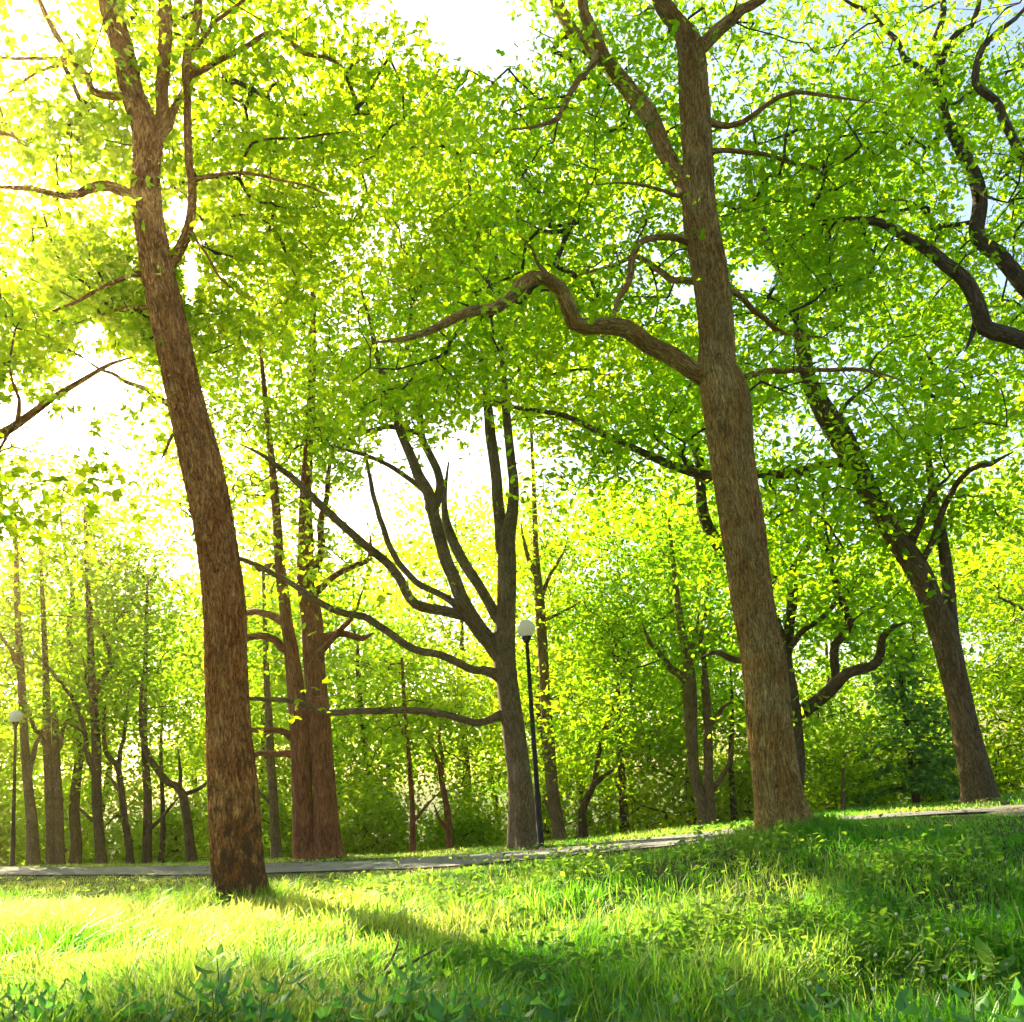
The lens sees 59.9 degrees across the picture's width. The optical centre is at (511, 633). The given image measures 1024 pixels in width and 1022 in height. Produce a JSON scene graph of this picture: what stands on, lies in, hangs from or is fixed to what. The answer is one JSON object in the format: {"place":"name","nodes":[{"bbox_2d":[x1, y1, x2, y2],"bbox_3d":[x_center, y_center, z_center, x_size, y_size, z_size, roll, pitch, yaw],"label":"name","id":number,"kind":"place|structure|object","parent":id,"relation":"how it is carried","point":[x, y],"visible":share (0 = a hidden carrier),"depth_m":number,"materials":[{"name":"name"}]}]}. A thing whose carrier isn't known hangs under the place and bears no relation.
{"place":"outdoors","nodes":[
{"label":"outdoors","id":0,"kind":"place"},
{"bbox_2d":[0,745,1023,1021],"bbox_3d":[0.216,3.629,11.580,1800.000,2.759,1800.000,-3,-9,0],"label":"ground","id":1,"kind":"structure","parent":0,"point":[318,875],"depth_m":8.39,"materials":[{"name":"green plant"}]},
{"bbox_2d":[9,710,22,865],"bbox_3d":[-12.703,4.027,22.667,0.330,4.156,0.330,-3,-9,0],"label":"street lamp","id":2,"kind":"object","parent":1,"relation":"on","point":[15,717],"visible":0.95,"depth_m":22.66,"materials":[{"name":"black metal"}]},
{"bbox_2d":[0,982,42,1021],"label":"nettle plant","id":3,"kind":"object","parent":1,"relation":"on","point":[13,990],"visible":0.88,"depth_m":4.47,"materials":[{"name":"green plant"}]},
{"bbox_2d":[0,566,73,819],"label":"tree","id":4,"kind":"object","parent":1,"relation":"on","point":[6,787],"visible":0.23,"depth_m":30.39,"materials":[{"name":"green plant"}]},
{"bbox_2d":[0,778,91,863],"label":"bush","id":5,"kind":"object","parent":1,"relation":"on","point":[38,814],"visible":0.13,"depth_m":37.39,"materials":[{"name":"green plant"}]},
{"bbox_2d":[28,990,74,1021],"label":"nettle plant","id":6,"kind":"object","parent":1,"relation":"on","point":[35,1011],"visible":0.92,"depth_m":4.30,"materials":[{"name":"green plant"}]},
{"bbox_2d":[35,977,73,1021],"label":"nettle plant","id":7,"kind":"object","parent":1,"relation":"on","point":[51,987],"visible":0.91,"depth_m":4.30,"materials":[{"name":"green plant"}]},
{"bbox_2d":[0,774,118,864],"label":"bush","id":8,"kind":"object","parent":1,"relation":"on","point":[86,837],"visible":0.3,"depth_m":31.84,"materials":[{"name":"green plant"}]},
{"bbox_2d":[0,587,133,832],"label":"tree","id":9,"kind":"object","parent":1,"relation":"on","point":[9,753],"visible":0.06,"depth_m":39.10,"materials":[{"name":"green plant"}]},
{"bbox_2d":[0,493,153,865],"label":"slim tree","id":10,"kind":"object","parent":1,"relation":"on","point":[18,661],"visible":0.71,"depth_m":25.94,"materials":[{"name":"green plant"}]},
{"bbox_2d":[1,560,184,853],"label":"tree","id":11,"kind":"object","parent":1,"relation":"on","point":[103,764],"visible":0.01,"depth_m":47.50,"materials":[{"name":"green plant"}]},
{"bbox_2d":[66,971,122,1021],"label":"nettle plant","id":12,"kind":"object","parent":1,"relation":"on","point":[83,980],"visible":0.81,"depth_m":4.39,"materials":[{"name":"green plant"}]},
{"bbox_2d":[0,509,197,865],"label":"slim tree","id":13,"kind":"object","parent":1,"relation":"on","point":[55,840],"visible":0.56,"depth_m":26.02,"materials":[{"name":"green plant"}]},
{"bbox_2d":[0,130,200,612],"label":"side maple","id":14,"kind":"object","parent":1,"relation":"on","point":[9,357],"visible":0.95,"depth_m":10.40,"materials":[{"name":"green plant"}]},
{"bbox_2d":[0,462,201,865],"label":"slim tree","id":15,"kind":"object","parent":1,"relation":"on","point":[94,759],"visible":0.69,"depth_m":26.18,"materials":[{"name":"green plant"}]},
{"bbox_2d":[0,426,204,864],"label":"tree","id":16,"kind":"object","parent":1,"relation":"on","point":[76,849],"visible":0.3,"depth_m":28.90,"materials":[{"name":"green plant"}]},
{"bbox_2d":[0,599,205,830],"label":"tree","id":17,"kind":"object","parent":1,"relation":"on","point":[128,770],"visible":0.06,"depth_m":38.36,"materials":[{"name":"green plant"}]},
{"bbox_2d":[19,581,202,863],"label":"slim tree","id":18,"kind":"object","parent":1,"relation":"on","point":[120,789],"visible":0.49,"depth_m":26.52,"materials":[{"name":"green plant"}]},
{"bbox_2d":[68,771,194,863],"bbox_3d":[-13.353,6.478,31.422,4.556,3.308,4.840,-4,-9,3],"label":"bush","id":19,"kind":"object","parent":1,"relation":"on","point":[117,835],"visible":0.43,"depth_m":31.04,"materials":[{"name":"green plant"}]},
{"bbox_2d":[21,515,263,863],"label":"slim tree","id":20,"kind":"object","parent":1,"relation":"on","point":[148,826],"visible":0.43,"depth_m":27.39,"materials":[{"name":"green plant"}]},
{"bbox_2d":[101,644,205,863],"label":"slim tree","id":21,"kind":"object","parent":1,"relation":"on","point":[161,855],"visible":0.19,"depth_m":28.81,"materials":[{"name":"green plant"}]},
{"bbox_2d":[113,777,209,862],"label":"bush","id":22,"kind":"object","parent":1,"relation":"on","point":[172,822],"visible":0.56,"depth_m":29.48,"materials":[{"name":"green plant"}]},
{"bbox_2d":[63,599,282,862],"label":"forking tree","id":23,"kind":"object","parent":1,"relation":"on","point":[190,846],"visible":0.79,"depth_m":25.42,"materials":[{"name":"green plant"}]},
{"bbox_2d":[109,630,264,830],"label":"tree","id":24,"kind":"object","parent":1,"relation":"on","point":[200,692],"visible":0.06,"depth_m":49.86,"materials":[{"name":"green plant"}]},
{"bbox_2d":[174,973,231,1021],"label":"nettle plant","id":25,"kind":"object","parent":1,"relation":"on","point":[200,984],"visible":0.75,"depth_m":4.49,"materials":[{"name":"green plant"}]},
{"bbox_2d":[0,150,409,547],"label":"tall tree","id":26,"kind":"object","parent":1,"relation":"on","point":[121,378],"visible":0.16,"depth_m":25.64,"materials":[{"name":"green plant"}]},
{"bbox_2d":[189,976,234,1021],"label":"nettle plant","id":27,"kind":"object","parent":1,"relation":"on","point":[207,984],"visible":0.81,"depth_m":4.48,"materials":[{"name":"green plant"}]},
{"bbox_2d":[194,942,238,1011],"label":"nettle plant","id":28,"kind":"object","parent":1,"relation":"on","point":[227,975],"visible":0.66,"depth_m":4.71,"materials":[{"name":"green plant"}]},
{"bbox_2d":[119,472,355,796],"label":"tree","id":29,"kind":"object","parent":1,"relation":"on","point":[255,531],"visible":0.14,"depth_m":40.48,"materials":[{"name":"green plant"}]},
{"bbox_2d":[0,0,482,909],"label":"maple tree","id":30,"kind":"object","parent":1,"relation":"on","point":[166,320],"visible":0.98,"depth_m":12.01,"materials":[{"name":"green plant"}]},
{"bbox_2d":[200,775,292,863],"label":"bush","id":31,"kind":"object","parent":1,"relation":"on","point":[284,820],"visible":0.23,"depth_m":28.44,"materials":[{"name":"green plant"}]},
{"bbox_2d":[234,987,280,1021],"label":"nettle plant","id":32,"kind":"object","parent":1,"relation":"on","point":[249,1012],"visible":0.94,"depth_m":4.24,"materials":[{"name":"green plant"}]},
{"bbox_2d":[140,543,377,857],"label":"tree","id":33,"kind":"object","parent":1,"relation":"on","point":[282,768],"visible":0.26,"depth_m":30.87,"materials":[{"name":"green plant"}]},
{"bbox_2d":[23,80,502,859],"bbox_3d":[-5.604,-3.615,21.224,11.782,18.333,9.417,1,-10,-26],"label":"twin trunk oak","id":34,"kind":"object","parent":1,"relation":"on","point":[315,804],"visible":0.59,"depth_m":20.19,"materials":[{"name":"green plant"}]},
{"bbox_2d":[239,974,292,1021],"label":"nettle plant","id":35,"kind":"object","parent":1,"relation":"on","point":[266,1013],"visible":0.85,"depth_m":4.28,"materials":[{"name":"green plant"}]},
{"bbox_2d":[254,959,303,1007],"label":"nettle plant","id":36,"kind":"object","parent":1,"relation":"on","point":[289,982],"visible":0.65,"depth_m":4.66,"materials":[{"name":"green plant"}]},
{"bbox_2d":[136,547,423,859],"bbox_3d":[-6.750,1.897,24.341,6.820,9.232,7.270,-12,-12,44],"label":"slim tree","id":37,"kind":"object","parent":1,"relation":"on","point":[276,850],"visible":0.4,"depth_m":23.49,"materials":[{"name":"green plant"}]},
{"bbox_2d":[181,550,494,852],"bbox_3d":[-6.601,2.255,32.624,11.152,12.198,13.359,-9,-11,34],"label":"tree","id":38,"kind":"object","parent":1,"relation":"on","point":[338,745],"visible":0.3,"depth_m":32.60,"materials":[{"name":"green plant"}]},
{"bbox_2d":[189,577,498,822],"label":"tree","id":39,"kind":"object","parent":1,"relation":"on","point":[403,629],"visible":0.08,"depth_m":39.94,"materials":[{"name":"green plant"}]},
{"bbox_2d":[349,971,393,1021],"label":"nettle plant","id":40,"kind":"object","parent":1,"relation":"on","point":[385,1010],"visible":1,"depth_m":4.33,"materials":[{"name":"green plant"}]},
{"bbox_2d":[337,780,426,855],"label":"bush","id":41,"kind":"object","parent":1,"relation":"on","point":[359,828],"visible":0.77,"depth_m":26.63,"materials":[{"name":"green plant"}]},
{"bbox_2d":[336,762,435,854],"bbox_3d":[-4.827,5.842,29.315,4.745,3.198,4.978,-4,-9,1],"label":"bush","id":42,"kind":"object","parent":1,"relation":"on","point":[377,789],"visible":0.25,"depth_m":29.13,"materials":[{"name":"green plant"}]},
{"bbox_2d":[321,518,477,828],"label":"tree","id":43,"kind":"object","parent":1,"relation":"on","point":[396,589],"visible":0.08,"depth_m":50.23,"materials":[{"name":"green plant"}]},
{"bbox_2d":[282,625,521,852],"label":"slim tree","id":44,"kind":"object","parent":1,"relation":"on","point":[379,724],"visible":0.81,"depth_m":25.58,"materials":[{"name":"green plant"}]},
{"bbox_2d":[379,979,425,1021],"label":"nettle plant","id":45,"kind":"object","parent":1,"relation":"on","point":[398,998],"visible":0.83,"depth_m":4.61,"materials":[{"name":"green plant"}]},
{"bbox_2d":[388,954,435,1012],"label":"nettle plant","id":46,"kind":"object","parent":1,"relation":"on","point":[401,974],"visible":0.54,"depth_m":4.83,"materials":[{"name":"green plant"}]},
{"bbox_2d":[424,984,466,1021],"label":"nettle plant","id":47,"kind":"object","parent":1,"relation":"on","point":[438,1005],"visible":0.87,"depth_m":4.37,"materials":[{"name":"green plant"}]},
{"bbox_2d":[106,14,789,850],"bbox_3d":[-0.477,-3.996,17.628,11.942,16.893,8.900,-3,-9,0],"label":"ash tree","id":48,"kind":"object","parent":1,"relation":"on","point":[498,642],"visible":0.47,"depth_m":17.08,"materials":[{"name":"green plant"}]},
{"bbox_2d":[430,994,466,1021],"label":"nettle plant","id":49,"kind":"object","parent":1,"relation":"on","point":[436,1013],"visible":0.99,"depth_m":4.31,"materials":[{"name":"green plant"}]},
{"bbox_2d":[334,474,566,816],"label":"tree","id":50,"kind":"object","parent":1,"relation":"on","point":[440,574],"visible":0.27,"depth_m":39.88,"materials":[{"name":"green plant"}]},
{"bbox_2d":[399,791,507,852],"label":"bush","id":51,"kind":"object","parent":1,"relation":"on","point":[466,830],"visible":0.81,"depth_m":26.14,"materials":[{"name":"green plant"}]},
{"bbox_2d":[340,645,574,848],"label":"slim tree","id":52,"kind":"object","parent":1,"relation":"on","point":[444,797],"visible":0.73,"depth_m":25.54,"materials":[{"name":"green plant"}]},
{"bbox_2d":[416,774,507,847],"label":"bush","id":53,"kind":"object","parent":1,"relation":"on","point":[463,797],"visible":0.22,"depth_m":30.19,"materials":[{"name":"green plant"}]},
{"bbox_2d":[391,634,584,823],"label":"tree","id":54,"kind":"object","parent":1,"relation":"on","point":[494,794],"visible":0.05,"depth_m":49.66,"materials":[{"name":"green plant"}]},
{"bbox_2d":[0,790,1023,866],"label":"verge grass","id":55,"kind":"structure","parent":1,"relation":"on","point":[686,829],"depth_m":16.93,"materials":[{"name":"green plant"}]},
{"bbox_2d":[6,796,1021,894],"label":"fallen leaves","id":56,"kind":"object","parent":1,"relation":"on","point":[965,811],"visible":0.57,"depth_m":14.51,"materials":[{"name":"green plant"}]},
{"bbox_2d":[5,814,1023,1021],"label":"ground cover","id":57,"kind":"object","parent":1,"relation":"on","point":[918,919],"visible":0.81,"depth_m":6.05,"materials":[{"name":"green plant"}]},
{"bbox_2d":[395,469,663,841],"bbox_3d":[0.464,0.730,31.004,9.345,13.565,9.349,-4,-9,7],"label":"tree","id":58,"kind":"object","parent":1,"relation":"on","point":[487,567],"visible":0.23,"depth_m":31.00,"materials":[{"name":"green plant"}]},
{"bbox_2d":[517,619,543,848],"bbox_3d":[0.364,1.829,15.601,0.330,4.224,0.330,-3,-9,0],"label":"street lamp","id":59,"kind":"object","parent":1,"relation":"on","point":[525,629],"visible":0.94,"depth_m":15.59,"materials":[{"name":"black metal"}]},
{"bbox_2d":[511,969,558,1021],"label":"nettle plant","id":60,"kind":"object","parent":1,"relation":"on","point":[535,1001],"visible":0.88,"depth_m":4.63,"materials":[{"name":"green plant"}]},
{"bbox_2d":[397,404,687,840],"bbox_3d":[1.331,-0.219,25.475,7.494,12.749,7.982,2,-10,-31],"label":"slim tree","id":61,"kind":"object","parent":1,"relation":"on","point":[553,806],"visible":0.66,"depth_m":24.44,"materials":[{"name":"green plant"}]},
{"bbox_2d":[407,563,709,826],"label":"tree","id":62,"kind":"object","parent":1,"relation":"on","point":[553,715],"visible":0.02,"depth_m":40.73,"materials":[{"name":"green plant"}]},
{"bbox_2d":[482,739,635,844],"bbox_3d":[1.329,4.721,26.264,4.688,3.204,4.413,-7,-9,21],"label":"bush","id":63,"kind":"object","parent":1,"relation":"on","point":[563,783],"visible":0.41,"depth_m":25.88,"materials":[{"name":"green plant"}]},
{"bbox_2d":[539,984,579,1021],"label":"nettle plant","id":64,"kind":"object","parent":1,"relation":"on","point":[559,994],"visible":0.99,"depth_m":4.54,"materials":[{"name":"green plant"}]},
{"bbox_2d":[495,561,729,838],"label":"leaning sapling","id":65,"kind":"object","parent":1,"relation":"on","point":[597,779],"visible":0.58,"depth_m":24.96,"materials":[{"name":"green plant"}]},
{"bbox_2d":[516,537,736,833],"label":"slim tree","id":66,"kind":"object","parent":1,"relation":"on","point":[657,684],"visible":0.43,"depth_m":25.75,"materials":[{"name":"green plant"}]},
{"bbox_2d":[599,772,686,832],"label":"bush","id":67,"kind":"object","parent":1,"relation":"on","point":[648,813],"visible":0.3,"depth_m":29.66,"materials":[{"name":"green plant"}]},
{"bbox_2d":[303,0,999,836],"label":"oak tree","id":68,"kind":"object","parent":1,"relation":"on","point":[719,378],"visible":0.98,"depth_m":10.69,"materials":[{"name":"green plant"}]},
{"bbox_2d":[565,702,752,835],"bbox_3d":[4.329,3.987,25.957,5.639,3.855,5.309,-6,-9,13],"label":"bush","id":69,"kind":"object","parent":1,"relation":"on","point":[681,809],"visible":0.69,"depth_m":25.27,"materials":[{"name":"green plant"}]},
{"bbox_2d":[518,484,842,825],"bbox_3d":[5.001,1.087,29.515,10.068,11.386,11.318,-4,-9,2],"label":"tree","id":70,"kind":"object","parent":1,"relation":"on","point":[649,668],"visible":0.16,"depth_m":28.39,"materials":[{"name":"green plant"}]},
{"bbox_2d":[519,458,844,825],"bbox_3d":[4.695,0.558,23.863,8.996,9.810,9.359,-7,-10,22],"label":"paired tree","id":71,"kind":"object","parent":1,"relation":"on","point":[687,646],"visible":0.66,"depth_m":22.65,"materials":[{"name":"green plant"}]},
{"bbox_2d":[554,448,818,793],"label":"tree","id":72,"kind":"object","parent":1,"relation":"on","point":[661,493],"visible":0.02,"depth_m":40.78,"materials":[{"name":"green plant"}]},
{"bbox_2d":[663,739,753,824],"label":"bush","id":73,"kind":"object","parent":1,"relation":"on","point":[719,758],"visible":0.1,"depth_m":28.92,"materials":[{"name":"green plant"}]},
{"bbox_2d":[712,973,752,1021],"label":"nettle plant","id":74,"kind":"object","parent":1,"relation":"on","point":[729,1013],"visible":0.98,"depth_m":4.53,"materials":[{"name":"green plant"}]},
{"bbox_2d":[622,654,849,822],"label":"slim tree","id":75,"kind":"object","parent":1,"relation":"on","point":[742,731],"visible":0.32,"depth_m":25.85,"materials":[{"name":"green plant"}]},
{"bbox_2d":[476,0,1021,499],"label":"tall tree","id":76,"kind":"object","parent":1,"relation":"on","point":[750,86],"visible":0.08,"depth_m":24.45,"materials":[{"name":"green plant"}]},
{"bbox_2d":[493,60,1023,803],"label":"leaning oak","id":77,"kind":"object","parent":1,"relation":"on","point":[889,522],"visible":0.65,"depth_m":15.42,"materials":[{"name":"green plant"}]},
{"bbox_2d":[686,738,832,823],"bbox_3d":[7.191,4.223,25.888,4.351,2.795,4.147,0,-10,-22],"label":"bush","id":78,"kind":"object","parent":1,"relation":"on","point":[746,794],"visible":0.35,"depth_m":25.69,"materials":[{"name":"green plant"}]},
{"bbox_2d":[557,290,990,788],"bbox_3d":[5.168,-1.919,19.079,8.899,12.364,7.808,-3,-9,0],"label":"crooked oak","id":79,"kind":"object","parent":1,"relation":"on","point":[819,699],"visible":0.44,"depth_m":18.02,"materials":[{"name":"green plant"}]},
{"bbox_2d":[631,526,923,786],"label":"tree","id":80,"kind":"object","parent":1,"relation":"on","point":[798,672],"visible":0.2,"depth_m":31.09,"materials":[{"name":"green plant"}]},
{"bbox_2d":[790,968,841,1021],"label":"nettle plant","id":81,"kind":"object","parent":1,"relation":"on","point":[820,990],"visible":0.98,"depth_m":4.39,"materials":[{"name":"green plant"}]},
{"bbox_2d":[725,573,971,763],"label":"tree","id":82,"kind":"object","parent":1,"relation":"on","point":[826,677],"visible":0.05,"depth_m":39.70,"materials":[{"name":"green plant"}]},
{"bbox_2d":[684,0,1023,399],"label":"reaching oak","id":83,"kind":"object","parent":1,"relation":"on","point":[983,241],"visible":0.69,"depth_m":12.39,"materials":[{"name":"green plant"}]},
{"bbox_2d":[804,714,928,811],"bbox_3d":[9.783,3.923,26.558,4.782,3.072,4.557,-9,-11,34],"label":"bush","id":84,"kind":"object","parent":1,"relation":"on","point":[830,785],"visible":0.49,"depth_m":26.34,"materials":[{"name":"green plant"}]},
{"bbox_2d":[804,699,951,809],"bbox_3d":[9.383,3.465,24.459,6.058,3.493,6.140,4,-12,-40],"label":"bush","id":85,"kind":"object","parent":1,"relation":"on","point":[842,788],"visible":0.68,"depth_m":23.61,"materials":[{"name":"green plant"}]},
{"bbox_2d":[819,713,941,805],"bbox_3d":[12.402,4.275,30.538,4.817,3.497,5.116,-12,-12,43],"label":"bush","id":86,"kind":"object","parent":1,"relation":"on","point":[873,725],"visible":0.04,"depth_m":30.36,"materials":[{"name":"green plant"}]},
{"bbox_2d":[836,615,959,808],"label":"spruce tree","id":87,"kind":"object","parent":1,"relation":"on","point":[921,776],"visible":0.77,"depth_m":23.51,"materials":[{"name":"green plant"}]},
{"bbox_2d":[872,982,941,1021],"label":"nettle plant","id":88,"kind":"object","parent":1,"relation":"on","point":[906,1008],"visible":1,"depth_m":4.13,"materials":[{"name":"green plant"}]},
{"bbox_2d":[797,509,1023,765],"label":"tree","id":89,"kind":"object","parent":1,"relation":"on","point":[913,666],"visible":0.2,"depth_m":32.19,"materials":[{"name":"green plant"}]},
{"bbox_2d":[834,523,1023,741],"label":"tree","id":90,"kind":"object","parent":1,"relation":"on","point":[967,627],"visible":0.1,"depth_m":37.94,"materials":[{"name":"green plant"}]},
{"bbox_2d":[841,350,1023,804],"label":"tall tree","id":91,"kind":"object","parent":1,"relation":"on","point":[996,605],"visible":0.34,"depth_m":25.43,"materials":[{"name":"green plant"}]},
{"bbox_2d":[888,741,1020,803],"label":"bush","id":92,"kind":"object","parent":1,"relation":"on","point":[933,799],"visible":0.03,"depth_m":26.66,"materials":[{"name":"green plant"}]},
{"bbox_2d":[906,514,1023,705],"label":"tree","id":93,"kind":"object","parent":1,"relation":"on","point":[1009,576],"visible":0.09,"depth_m":39.81,"materials":[{"name":"green plant"}]},
{"bbox_2d":[949,966,990,1021],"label":"nettle plant","id":94,"kind":"object","parent":1,"relation":"on","point":[982,1004],"visible":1,"depth_m":4.26,"materials":[{"name":"green plant"}]},
{"bbox_2d":[928,461,1023,741],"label":"tree","id":95,"kind":"object","parent":1,"relation":"on","point":[1009,649],"visible":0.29,"depth_m":32.83,"materials":[{"name":"green plant"}]},
{"bbox_2d":[975,936,1014,982],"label":"dock plant","id":96,"kind":"object","parent":1,"relation":"on","point":[981,945],"visible":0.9,"depth_m":5.13,"materials":[{"name":"green plant"}]},
{"bbox_2d":[977,672,1023,793],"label":"bush","id":97,"kind":"object","parent":1,"relation":"on","point":[1016,753],"visible":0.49,"depth_m":25.66,"materials":[{"name":"green plant"}]},
{"bbox_2d":[987,974,1023,1021],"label":"nettle plant","id":98,"kind":"object","parent":1,"relation":"on","point":[1017,996],"visible":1,"depth_m":4.23,"materials":[{"name":"green plant"}]},
{"bbox_2d":[0,805,1023,874],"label":"path","id":99,"kind":"structure","parent":0,"point":[318,866],"depth_m":14.85,"materials":[{"name":"grey asphalt"}]},
{"bbox_2d":[0,0,1023,799],"label":"sky","id":100,"kind":"structure","parent":0,"point":[473,30],"materials":[{"name":"white"}]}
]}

